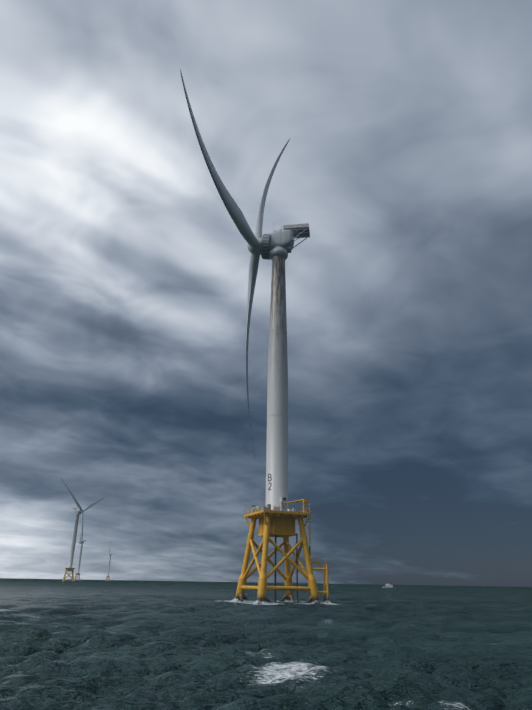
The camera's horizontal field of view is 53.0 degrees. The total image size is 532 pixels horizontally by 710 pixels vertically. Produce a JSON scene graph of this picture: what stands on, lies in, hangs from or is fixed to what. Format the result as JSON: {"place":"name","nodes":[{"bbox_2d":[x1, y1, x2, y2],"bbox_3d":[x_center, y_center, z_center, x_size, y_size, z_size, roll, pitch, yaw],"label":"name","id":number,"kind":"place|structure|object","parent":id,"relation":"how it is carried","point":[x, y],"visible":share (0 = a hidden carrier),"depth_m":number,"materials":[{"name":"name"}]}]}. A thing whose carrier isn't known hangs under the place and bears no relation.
{"place":"outdoors","nodes":[
{"label":"outdoors","id":0,"kind":"place"},
{"bbox_2d":[0,578,531,709],"bbox_3d":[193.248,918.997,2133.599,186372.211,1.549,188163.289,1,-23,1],"label":"sea","id":1,"kind":"structure","parent":0,"point":[128,645],"depth_m":38.81,"materials":[{"name":"liquid"}]},
{"bbox_2d":[74,533,85,580],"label":"wind turbine","id":2,"kind":"object","parent":1,"relation":"on","point":[79,562],"visible":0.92,"depth_m":1464.11,"materials":[{"name":"paint"}]},
{"bbox_2d":[61,479,107,582],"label":"wind turbine","id":3,"kind":"object","parent":1,"relation":"on","point":[79,510],"visible":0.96,"depth_m":794.48,"materials":[{"name":"paint"}]},
{"bbox_2d":[105,540,112,580],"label":"wind turbine","id":4,"kind":"object","parent":1,"relation":"in","point":[109,565],"visible":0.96,"depth_m":2179.34,"materials":[{"name":"paint"}]},
{"bbox_2d":[180,70,328,604],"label":"wind turbine","id":5,"kind":"object","parent":1,"relation":"on","point":[276,516],"visible":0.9,"depth_m":136.10,"materials":[{"name":"paint"}]},
{"bbox_2d":[229,598,336,604],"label":"sea foam","id":6,"kind":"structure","parent":1,"relation":"on","point":[256,601],"depth_m":121.57,"materials":[{"name":"white liquid"}]},
{"bbox_2d":[383,584,396,587],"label":"motor boat","id":7,"kind":"object","parent":1,"relation":"on","point":[391,586],"visible":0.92,"depth_m":805.50,"materials":[{"name":"white paint"}]},
{"bbox_2d":[0,0,531,586],"label":"sky","id":8,"kind":"structure","parent":0,"point":[406,159],"materials":[{"name":"grey"}]}
]}

